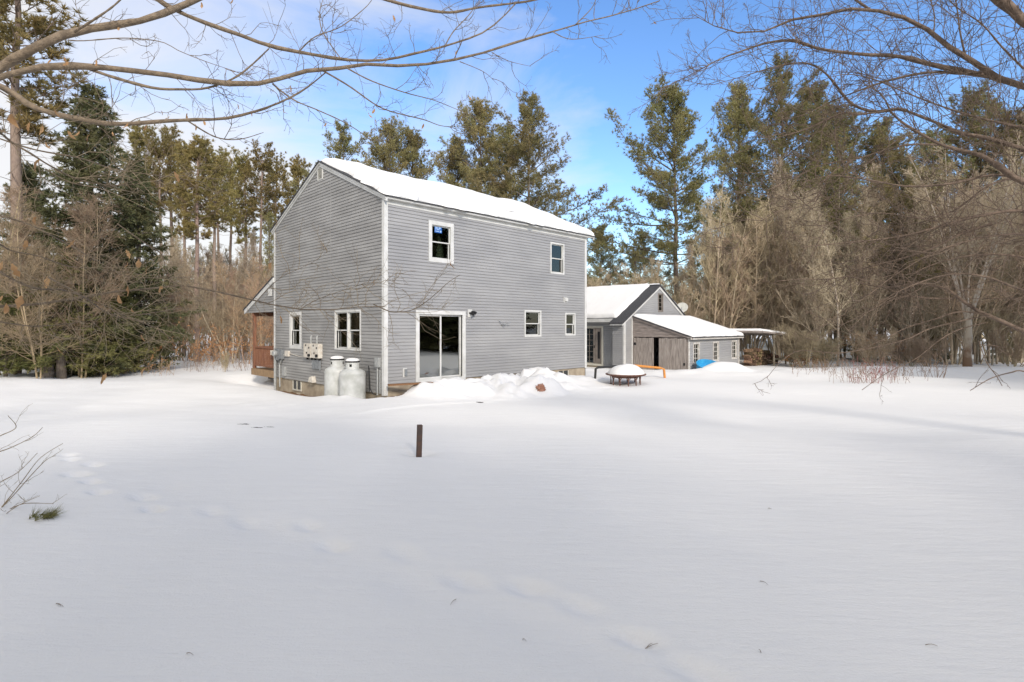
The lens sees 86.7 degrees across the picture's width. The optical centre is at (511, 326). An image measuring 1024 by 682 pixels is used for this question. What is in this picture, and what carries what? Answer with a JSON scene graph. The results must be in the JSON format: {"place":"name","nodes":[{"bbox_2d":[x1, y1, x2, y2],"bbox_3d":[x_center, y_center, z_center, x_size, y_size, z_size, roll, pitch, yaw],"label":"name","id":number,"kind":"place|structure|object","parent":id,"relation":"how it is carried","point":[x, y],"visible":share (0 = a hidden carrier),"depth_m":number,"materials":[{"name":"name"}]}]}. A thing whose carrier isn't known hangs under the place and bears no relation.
{"place":"outdoors","nodes":[
{"label":"outdoors","id":0,"kind":"place"},
{"bbox_2d":[0,328,1023,681],"bbox_3d":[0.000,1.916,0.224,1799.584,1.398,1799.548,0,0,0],"label":"ground","id":1,"kind":"structure","parent":0,"point":[720,522],"depth_m":4.53,"materials":[{"name":"snow"}]},
{"bbox_2d":[0,291,55,376],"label":"hemlock tree","id":2,"kind":"object","parent":1,"relation":"on","point":[4,360],"visible":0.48,"depth_m":21.43,"materials":[{"name":"plant"}]},
{"bbox_2d":[0,403,62,513],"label":"bare shrub","id":3,"kind":"object","parent":1,"relation":"on","point":[7,500],"visible":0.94,"depth_m":4.84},
{"bbox_2d":[0,161,63,362],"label":"spruce tree","id":4,"kind":"object","parent":1,"relation":"on","point":[34,181],"visible":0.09,"depth_m":27.80,"materials":[{"name":"plant"}]},
{"bbox_2d":[0,182,72,374],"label":"bare tree","id":5,"kind":"object","parent":1,"relation":"on","point":[16,192],"visible":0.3,"depth_m":22.36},
{"bbox_2d":[0,0,89,373],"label":"red pine","id":6,"kind":"object","parent":1,"relation":"on","point":[16,35],"visible":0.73,"depth_m":23.98,"materials":[{"name":"green plant"}]},
{"bbox_2d":[0,199,99,378],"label":"bare tree","id":7,"kind":"object","parent":1,"relation":"on","point":[25,320],"visible":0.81,"depth_m":20.55,"materials":[{"name":"plant"}]},
{"bbox_2d":[1,251,118,378],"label":"hemlock tree","id":8,"kind":"object","parent":1,"relation":"on","point":[61,360],"visible":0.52,"depth_m":22.21,"materials":[{"name":"plant"}]},
{"bbox_2d":[25,188,136,377],"bbox_3d":[-18.225,-1.703,22.892,3.865,8.538,5.406,0,0,-29],"label":"bare tree","id":9,"kind":"object","parent":1,"relation":"on","point":[92,215],"visible":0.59,"depth_m":22.38,"materials":[{"name":"plant"}]},
{"bbox_2d":[0,82,195,376],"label":"spruce tree","id":10,"kind":"object","parent":1,"relation":"on","point":[76,147],"visible":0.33,"depth_m":24.58,"materials":[{"name":"plant"}]},
{"bbox_2d":[68,297,157,375],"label":"hemlock tree","id":11,"kind":"object","parent":1,"relation":"on","point":[125,349],"visible":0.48,"depth_m":23.77,"materials":[{"name":"plant"}]},
{"bbox_2d":[83,278,164,368],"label":"hemlock tree","id":12,"kind":"object","parent":1,"relation":"on","point":[124,299],"visible":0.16,"depth_m":24.95,"materials":[{"name":"plant"}]},
{"bbox_2d":[111,119,166,323],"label":"red pine","id":13,"kind":"object","parent":1,"relation":"on","point":[137,135],"visible":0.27,"depth_m":43.75,"materials":[{"name":"green plant"}]},
{"bbox_2d":[82,154,207,368],"bbox_3d":[-18.827,-3.098,26.575,5.734,11.181,5.279,0,0,-7],"label":"spruce tree","id":14,"kind":"object","parent":1,"relation":"on","point":[149,217],"visible":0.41,"depth_m":26.98,"materials":[{"name":"plant"}]},
{"bbox_2d":[126,124,183,276],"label":"red pine","id":15,"kind":"object","parent":1,"relation":"on","point":[158,153],"visible":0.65,"depth_m":41.65,"materials":[{"name":"green plant"}]},
{"bbox_2d":[143,123,191,351],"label":"red pine","id":16,"kind":"object","parent":1,"relation":"on","point":[174,133],"visible":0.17,"depth_m":45.83,"materials":[{"name":"green plant"}]},
{"bbox_2d":[161,231,204,360],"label":"sapling","id":17,"kind":"object","parent":1,"relation":"on","point":[176,257],"visible":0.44,"depth_m":34.95,"materials":[{"name":"brown plant"}]},
{"bbox_2d":[163,140,210,355],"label":"red pine","id":18,"kind":"object","parent":1,"relation":"on","point":[174,220],"visible":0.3,"depth_m":40.73,"materials":[{"name":"green plant"}]},
{"bbox_2d":[161,133,225,361],"bbox_3d":[-19.171,-4.707,33.130,4.264,14.323,3.400,0,0,19],"label":"red pine","id":19,"kind":"object","parent":1,"relation":"on","point":[192,154],"visible":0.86,"depth_m":32.87,"materials":[{"name":"green plant"}]},
{"bbox_2d":[171,245,233,360],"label":"sapling","id":20,"kind":"object","parent":1,"relation":"on","point":[188,274],"visible":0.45,"depth_m":33.53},
{"bbox_2d":[184,145,239,360],"bbox_3d":[-18.528,-4.469,33.959,3.468,13.837,3.297,0,0,-45],"label":"red pine","id":21,"kind":"object","parent":1,"relation":"on","point":[219,157],"visible":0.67,"depth_m":33.89,"materials":[{"name":"green plant"}]},
{"bbox_2d":[199,252,239,354],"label":"sapling","id":22,"kind":"object","parent":1,"relation":"on","point":[220,258],"visible":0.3,"depth_m":37.33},
{"bbox_2d":[177,264,262,363],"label":"sapling","id":23,"kind":"object","parent":1,"relation":"on","point":[214,317],"visible":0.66,"depth_m":31.60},
{"bbox_2d":[200,144,241,351],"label":"red pine","id":24,"kind":"object","parent":1,"relation":"on","point":[227,181],"visible":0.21,"depth_m":46.02,"materials":[{"name":"green plant"}]},
{"bbox_2d":[169,314,273,370],"bbox_3d":[-17.147,0.592,32.561,7.064,3.483,14.804,0,0,-22],"label":"leafy brush","id":25,"kind":"object","parent":1,"relation":"on","point":[222,344],"visible":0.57,"depth_m":29.87,"materials":[{"name":"brown plant"}]},
{"bbox_2d":[216,146,247,349],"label":"red pine","id":26,"kind":"object","parent":1,"relation":"on","point":[234,150],"visible":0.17,"depth_m":49.86,"materials":[{"name":"green plant"}]},
{"bbox_2d":[212,256,266,363],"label":"sapling","id":27,"kind":"object","parent":1,"relation":"on","point":[218,277],"visible":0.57,"depth_m":31.42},
{"bbox_2d":[217,229,262,359],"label":"sapling","id":28,"kind":"object","parent":1,"relation":"on","point":[251,248],"visible":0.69,"depth_m":35.68,"materials":[{"name":"brown plant"}]},
{"bbox_2d":[225,154,263,352],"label":"red pine","id":29,"kind":"object","parent":1,"relation":"on","point":[241,161],"visible":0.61,"depth_m":44.61,"materials":[{"name":"green plant"}]},
{"bbox_2d":[232,139,290,342],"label":"red pine","id":30,"kind":"object","parent":1,"relation":"on","point":[262,166],"visible":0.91,"depth_m":43.75,"materials":[{"name":"green plant"}]},
{"bbox_2d":[255,149,298,227],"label":"red pine","id":31,"kind":"object","parent":1,"relation":"on","point":[280,175],"visible":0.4,"depth_m":47.75,"materials":[{"name":"green plant"}]},
{"bbox_2d":[276,154,312,219],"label":"red pine","id":32,"kind":"object","parent":1,"relation":"on","point":[295,171],"visible":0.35,"depth_m":49.80,"materials":[{"name":"green plant"}]},
{"bbox_2d":[262,118,370,241],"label":"white pine","id":33,"kind":"object","parent":1,"relation":"on","point":[338,146],"visible":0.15,"depth_m":46.61,"materials":[{"name":"green plant"}]},
{"bbox_2d":[324,356,344,395],"bbox_3d":[-5.361,1.702,16.620,0.762,1.635,0.762,0,0,-10],"label":"propane tank","id":34,"kind":"object","parent":1,"relation":"on","point":[331,376],"visible":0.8,"depth_m":16.30,"materials":[{"name":"metal"}]},
{"bbox_2d":[0,0,674,383],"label":"beech tree","id":35,"kind":"object","parent":1,"relation":"on","point":[14,58],"visible":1,"depth_m":4.94,"materials":[{"name":"brown plant"}]},
{"bbox_2d":[339,358,365,398],"bbox_3d":[-4.708,1.732,16.000,0.762,1.635,0.762,0,0,-20],"label":"propane tank","id":36,"kind":"object","parent":1,"relation":"on","point":[352,378],"visible":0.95,"depth_m":15.73,"materials":[{"name":"metal"}]},
{"bbox_2d":[352,114,445,179],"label":"white pine","id":37,"kind":"object","parent":1,"relation":"on","point":[384,152],"visible":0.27,"depth_m":44.30,"materials":[{"name":"green plant"}]},
{"bbox_2d":[375,126,434,179],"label":"white pine","id":38,"kind":"object","parent":1,"relation":"on","point":[412,139],"visible":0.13,"depth_m":47.29,"materials":[{"name":"green plant"}]},
{"bbox_2d":[243,158,595,398],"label":"grey house","id":39,"kind":"structure","parent":1,"relation":"on","point":[519,305],"depth_m":18.30,"materials":[{"name":"plastic"}]},
{"bbox_2d":[289,312,301,348],"bbox_3d":[-7.924,0.125,19.936,1.010,1.350,0.123,0,0,45],"label":"window","id":40,"kind":"structure","parent":39,"relation":"in","point":[297,333],"depth_m":20.06,"materials":[{"name":"clear glass"}]},
{"bbox_2d":[334,310,360,350],"bbox_3d":[-5.185,0.105,17.216,1.670,1.270,0.123,0,0,45],"label":"window","id":41,"kind":"structure","parent":39,"relation":"in","point":[352,324],"depth_m":17.20,"materials":[{"name":"clear glass"}]},
{"bbox_2d":[415,310,465,381],"bbox_3d":[-2.424,0.615,17.347,0.585,2.250,1.970,0,0,45],"label":"sliding door","id":42,"kind":"structure","parent":39,"relation":"in","point":[433,363],"depth_m":17.18,"materials":[{"name":"clear glass"}]},
{"bbox_2d":[428,220,453,263],"bbox_3d":[-2.431,-2.675,17.340,0.585,1.290,0.990,0,0,45],"label":"window","id":43,"kind":"structure","parent":39,"relation":"in","point":[441,234],"depth_m":17.27,"materials":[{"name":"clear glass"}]},
{"bbox_2d":[524,310,540,336],"bbox_3d":[0.746,-0.125,20.210,0.123,0.990,0.920,0,0,45],"label":"window","id":44,"kind":"structure","parent":39,"relation":"in","point":[532,318],"depth_m":20.26,"materials":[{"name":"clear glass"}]},
{"bbox_2d":[550,242,563,274],"bbox_3d":[1.739,-2.670,21.211,0.123,1.220,0.840,0,0,45],"label":"window","id":45,"kind":"structure","parent":39,"relation":"in","point":[556,249],"depth_m":21.29,"materials":[{"name":"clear glass"}]},
{"bbox_2d":[431,130,490,194],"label":"white pine","id":46,"kind":"object","parent":1,"relation":"on","point":[452,163],"visible":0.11,"depth_m":49.36,"materials":[{"name":"green plant"}]},
{"bbox_2d":[437,95,519,199],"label":"white pine","id":47,"kind":"object","parent":1,"relation":"on","point":[481,111],"visible":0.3,"depth_m":45.01,"materials":[{"name":"green plant"}]},
{"bbox_2d":[8,134,1022,348],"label":"distant wood","id":48,"kind":"object","parent":1,"relation":"on","point":[270,243],"visible":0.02,"depth_m":55.67,"materials":[{"name":"plant"}]},
{"bbox_2d":[463,122,577,217],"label":"white pine","id":49,"kind":"object","parent":1,"relation":"on","point":[505,131],"visible":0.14,"depth_m":49.62,"materials":[{"name":"green plant"}]},
{"bbox_2d":[465,89,630,252],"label":"white pine","id":50,"kind":"object","parent":1,"relation":"on","point":[532,141],"visible":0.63,"depth_m":42.88,"materials":[{"name":"green plant"}]},
{"bbox_2d":[587,227,648,285],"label":"white pine","id":51,"kind":"object","parent":1,"relation":"on","point":[596,258],"visible":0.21,"depth_m":74.36,"materials":[{"name":"green plant"}]},
{"bbox_2d":[605,364,645,385],"bbox_3d":[4.070,1.820,19.400,1.430,1.010,1.430,0,0,0],"label":"fire pit","id":52,"kind":"object","parent":1,"relation":"on","point":[628,372],"visible":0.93,"depth_m":18.96,"materials":[{"name":"metal"}]},
{"bbox_2d":[587,283,685,366],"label":"ell wing","id":53,"kind":"structure","parent":1,"relation":"on","point":[612,310],"depth_m":28.23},
{"bbox_2d":[598,228,679,287],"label":"white pine","id":54,"kind":"object","parent":1,"relation":"on","point":[643,242],"visible":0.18,"depth_m":69.59,"materials":[{"name":"green plant"}]},
{"bbox_2d":[614,257,675,301],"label":"bare shrub","id":55,"kind":"object","parent":1,"relation":"on","point":[658,263],"visible":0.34,"depth_m":34.93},
{"bbox_2d":[591,73,737,293],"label":"white pine","id":56,"kind":"object","parent":1,"relation":"on","point":[679,129],"visible":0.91,"depth_m":45.06,"materials":[{"name":"green plant"}]},
{"bbox_2d":[632,314,743,369],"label":"weathered shed","id":57,"kind":"structure","parent":1,"relation":"on","point":[699,339],"depth_m":26.48,"materials":[{"name":"grey wood"}]},
{"bbox_2d":[634,338,653,369],"bbox_3d":[6.477,1.425,26.684,1.112,1.790,0.025,0,0,45],"label":"barn door","id":58,"kind":"structure","parent":57,"relation":"in","point":[644,347],"depth_m":26.63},
{"bbox_2d":[659,338,686,369],"bbox_3d":[7.569,1.425,25.571,1.412,1.790,0.025,0,0,45],"label":"barn door","id":59,"kind":"structure","parent":57,"relation":"in","point":[672,351],"depth_m":25.56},
{"bbox_2d":[682,242,705,319],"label":"bare tree","id":60,"kind":"object","parent":1,"relation":"on","point":[690,262],"visible":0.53,"depth_m":37.53,"materials":[{"name":"brown plant"}]},
{"bbox_2d":[675,260,737,326],"bbox_3d":[12.450,-0.964,35.369,4.312,6.867,3.338,0,0,3],"label":"bare shrub","id":61,"kind":"object","parent":1,"relation":"on","point":[706,307],"visible":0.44,"depth_m":35.54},
{"bbox_2d":[680,177,778,326],"bbox_3d":[13.977,-3.210,35.185,5.687,11.683,6.590,0,0,33],"label":"bare shrub","id":62,"kind":"object","parent":1,"relation":"on","point":[705,253],"visible":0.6,"depth_m":34.63,"materials":[{"name":"plant"}]},
{"bbox_2d":[701,225,771,328],"bbox_3d":[14.325,-1.863,34.892,4.287,8.807,4.968,0,0,11],"label":"bare shrub","id":63,"kind":"object","parent":1,"relation":"on","point":[741,294],"visible":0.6,"depth_m":34.32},
{"bbox_2d":[678,80,828,350],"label":"white pine","id":64,"kind":"object","parent":1,"relation":"on","point":[737,124],"visible":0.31,"depth_m":51.53,"materials":[{"name":"green plant"}]},
{"bbox_2d":[730,220,780,347],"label":"bare tree","id":65,"kind":"object","parent":1,"relation":"on","point":[746,224],"visible":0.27,"depth_m":35.28,"materials":[{"name":"brown plant"}]},
{"bbox_2d":[729,328,786,365],"bbox_3d":[13.327,1.288,30.786,3.250,2.424,3.950,0,0,45],"label":"carport","id":66,"kind":"object","parent":1,"relation":"on","point":[759,332],"visible":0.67,"depth_m":29.57,"materials":[{"name":"brown wood"}]},
{"bbox_2d":[728,216,817,348],"bbox_3d":[16.434,-2.346,34.671,5.573,9.880,4.810,0,0,-41],"label":"bare shrub","id":67,"kind":"object","parent":1,"relation":"on","point":[754,303],"visible":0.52,"depth_m":34.06,"materials":[{"name":"plant"}]},
{"bbox_2d":[693,50,860,352],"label":"white pine","id":68,"kind":"object","parent":1,"relation":"on","point":[756,124],"visible":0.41,"depth_m":48.84,"materials":[{"name":"green plant"}]},
{"bbox_2d":[710,193,843,360],"bbox_3d":[17.501,-3.244,36.232,7.468,11.893,5.782,0,0,-17],"label":"bare shrub","id":69,"kind":"object","parent":1,"relation":"on","point":[772,222],"visible":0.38,"depth_m":35.00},
{"bbox_2d":[766,155,793,321],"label":"tree","id":70,"kind":"object","parent":1,"relation":"on","point":[775,193],"visible":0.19,"depth_m":38.52,"materials":[{"name":"brown plant"}]},
{"bbox_2d":[744,230,828,360],"bbox_3d":[17.140,-1.914,34.078,5.050,8.952,4.358,0,0,22],"label":"bare shrub","id":71,"kind":"object","parent":1,"relation":"on","point":[784,264],"visible":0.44,"depth_m":33.82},
{"bbox_2d":[771,208,808,359],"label":"bare tree","id":72,"kind":"object","parent":1,"relation":"on","point":[786,217],"visible":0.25,"depth_m":35.03,"materials":[{"name":"brown plant"}]},
{"bbox_2d":[770,318,833,367],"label":"bush","id":73,"kind":"object","parent":1,"relation":"on","point":[807,343],"visible":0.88,"depth_m":28.55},
{"bbox_2d":[752,79,853,348],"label":"white pine","id":74,"kind":"object","parent":1,"relation":"on","point":[819,99],"visible":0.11,"depth_m":54.73,"materials":[{"name":"green plant"}]},
{"bbox_2d":[774,189,832,336],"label":"bare tree","id":75,"kind":"object","parent":1,"relation":"on","point":[800,273],"visible":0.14,"depth_m":34.59,"materials":[{"name":"brown plant"}]},
{"bbox_2d":[776,187,847,364],"bbox_3d":[17.454,-2.817,31.157,3.344,10.837,2.943,0,0,-24],"label":"bare tree","id":76,"kind":"object","parent":1,"relation":"on","point":[817,312],"visible":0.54,"depth_m":31.09,"materials":[{"name":"brown plant"}]},
{"bbox_2d":[788,184,840,362],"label":"bare tree","id":77,"kind":"object","parent":1,"relation":"on","point":[822,219],"visible":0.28,"depth_m":32.03,"materials":[{"name":"brown plant"}]},
{"bbox_2d":[779,188,861,346],"bbox_3d":[17.615,-2.706,31.409,3.748,10.582,3.204,0,0,2],"label":"bare tree","id":78,"kind":"object","parent":1,"relation":"on","point":[810,217],"visible":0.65,"depth_m":31.17,"materials":[{"name":"brown plant"}]},
{"bbox_2d":[755,102,885,341],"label":"white pine","id":79,"kind":"object","parent":1,"relation":"on","point":[853,139],"visible":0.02,"depth_m":60.73,"materials":[{"name":"green plant"}]},
{"bbox_2d":[628,0,1023,398],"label":"crabapple tree","id":80,"kind":"object","parent":1,"relation":"on","point":[1013,10],"visible":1,"depth_m":6.91,"materials":[{"name":"brown plant"}]},
{"bbox_2d":[810,332,844,366],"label":"bush","id":81,"kind":"object","parent":1,"relation":"on","point":[827,348],"visible":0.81,"depth_m":27.91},
{"bbox_2d":[801,228,861,365],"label":"poplar tree","id":82,"kind":"object","parent":1,"relation":"on","point":[833,280],"visible":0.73,"depth_m":29.69,"materials":[{"name":"plant"}]},
{"bbox_2d":[830,209,876,362],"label":"bare tree","id":83,"kind":"object","parent":1,"relation":"on","point":[848,222],"visible":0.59,"depth_m":31.61,"materials":[{"name":"brown plant"}]},
{"bbox_2d":[826,248,891,362],"bbox_3d":[20.932,-1.214,32.873,3.604,7.413,4.655,0,0,43],"label":"bare shrub","id":84,"kind":"object","parent":1,"relation":"on","point":[856,286],"visible":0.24,"depth_m":31.86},
{"bbox_2d":[839,195,888,363],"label":"bare tree","id":85,"kind":"object","parent":1,"relation":"on","point":[866,229],"visible":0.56,"depth_m":31.05,"materials":[{"name":"brown plant"}]},
{"bbox_2d":[835,174,893,361],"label":"bare tree","id":86,"kind":"object","parent":1,"relation":"on","point":[875,206],"visible":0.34,"depth_m":32.66,"materials":[{"name":"brown plant"}]},
{"bbox_2d":[846,325,899,365],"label":"bush","id":87,"kind":"object","parent":1,"relation":"on","point":[875,356],"visible":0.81,"depth_m":28.01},
{"bbox_2d":[853,224,897,362],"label":"bare tree","id":88,"kind":"object","parent":1,"relation":"on","point":[883,232],"visible":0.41,"depth_m":31.82,"materials":[{"name":"brown plant"}]},
{"bbox_2d":[819,353,931,383],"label":"dry weeds","id":89,"kind":"object","parent":1,"relation":"on","point":[860,371],"visible":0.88,"depth_m":21.24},
{"bbox_2d":[828,115,942,344],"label":"white pine","id":90,"kind":"object","parent":1,"relation":"on","point":[875,132],"visible":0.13,"depth_m":49.41,"materials":[{"name":"green plant"}]},
{"bbox_2d":[885,338,934,366],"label":"bush","id":91,"kind":"object","parent":1,"relation":"on","point":[919,351],"visible":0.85,"depth_m":27.99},
{"bbox_2d":[881,187,944,365],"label":"bare tree","id":92,"kind":"object","parent":1,"relation":"on","point":[907,316],"visible":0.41,"depth_m":30.77,"materials":[{"name":"brown plant"}]},
{"bbox_2d":[847,142,981,363],"bbox_3d":[23.705,-4.221,31.923,7.079,13.499,7.259,0,0,35],"label":"white pine","id":93,"kind":"object","parent":1,"relation":"on","point":[902,172],"visible":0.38,"depth_m":32.41,"materials":[{"name":"green plant"}]},
{"bbox_2d":[908,227,946,365],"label":"bare tree","id":94,"kind":"object","parent":1,"relation":"on","point":[925,318],"visible":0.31,"depth_m":30.92,"materials":[{"name":"brown plant"}]},
{"bbox_2d":[902,329,955,366],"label":"bush","id":95,"kind":"object","parent":1,"relation":"on","point":[935,346],"visible":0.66,"depth_m":29.12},
{"bbox_2d":[879,126,981,354],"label":"white pine","id":96,"kind":"object","parent":1,"relation":"on","point":[925,149],"visible":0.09,"depth_m":45.12,"materials":[{"name":"green plant"}]},
{"bbox_2d":[904,208,961,361],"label":"bare tree","id":97,"kind":"object","parent":1,"relation":"on","point":[922,228],"visible":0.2,"depth_m":31.38,"materials":[{"name":"brown plant"}]},
{"bbox_2d":[914,166,976,364],"bbox_3d":[24.762,-3.329,31.097,3.539,11.934,3.229,0,0,22],"label":"bare tree","id":98,"kind":"object","parent":1,"relation":"on","point":[944,317],"visible":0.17,"depth_m":31.15,"materials":[{"name":"brown plant"}]},
{"bbox_2d":[891,78,1023,354],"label":"white pine","id":99,"kind":"object","parent":1,"relation":"on","point":[949,136],"visible":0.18,"depth_m":47.02,"materials":[{"name":"green plant"}]},
{"bbox_2d":[898,194,1023,364],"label":"bare shrub","id":100,"kind":"object","parent":1,"relation":"on","point":[954,356],"visible":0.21,"depth_m":30.41,"materials":[{"name":"plant"}]},
{"bbox_2d":[900,113,1023,366],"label":"poplar tree","id":101,"kind":"object","parent":1,"relation":"on","point":[967,354],"visible":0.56,"depth_m":28.41,"materials":[{"name":"brown plant"}]},
{"bbox_2d":[908,240,1019,363],"bbox_3d":[26.042,-1.256,31.496,4.776,7.607,3.698,0,0,19],"label":"bare shrub","id":102,"kind":"object","parent":1,"relation":"on","point":[991,291],"visible":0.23,"depth_m":31.00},
{"bbox_2d":[935,190,994,345],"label":"bare tree","id":103,"kind":"object","parent":1,"relation":"on","point":[961,338],"visible":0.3,"depth_m":30.44,"materials":[{"name":"brown plant"}]},
{"bbox_2d":[920,260,1023,363],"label":"bare shrub","id":104,"kind":"object","parent":1,"relation":"on","point":[1011,331],"visible":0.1,"depth_m":31.86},
{"bbox_2d":[954,106,1023,224],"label":"white pine","id":105,"kind":"object","parent":1,"relation":"on","point":[1019,121],"visible":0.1,"depth_m":44.09,"materials":[{"name":"green plant"}]},
{"bbox_2d":[959,221,1023,363],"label":"bare shrub","id":106,"kind":"object","parent":1,"relation":"on","point":[1020,274],"visible":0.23,"depth_m":32.06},
{"bbox_2d":[972,182,1023,364],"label":"bare tree","id":107,"kind":"object","parent":1,"relation":"on","point":[993,314],"visible":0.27,"depth_m":30.99,"materials":[{"name":"brown plant"}]},
{"bbox_2d":[979,181,1023,347],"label":"bare tree","id":108,"kind":"object","parent":1,"relation":"on","point":[1010,192],"visible":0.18,"depth_m":32.17,"materials":[{"name":"brown plant"}]},
{"bbox_2d":[984,327,1023,366],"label":"bush","id":109,"kind":"object","parent":1,"relation":"on","point":[1012,349],"visible":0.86,"depth_m":29.72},
{"bbox_2d":[0,0,1023,327],"label":"sky","id":110,"kind":"structure","parent":0,"point":[573,83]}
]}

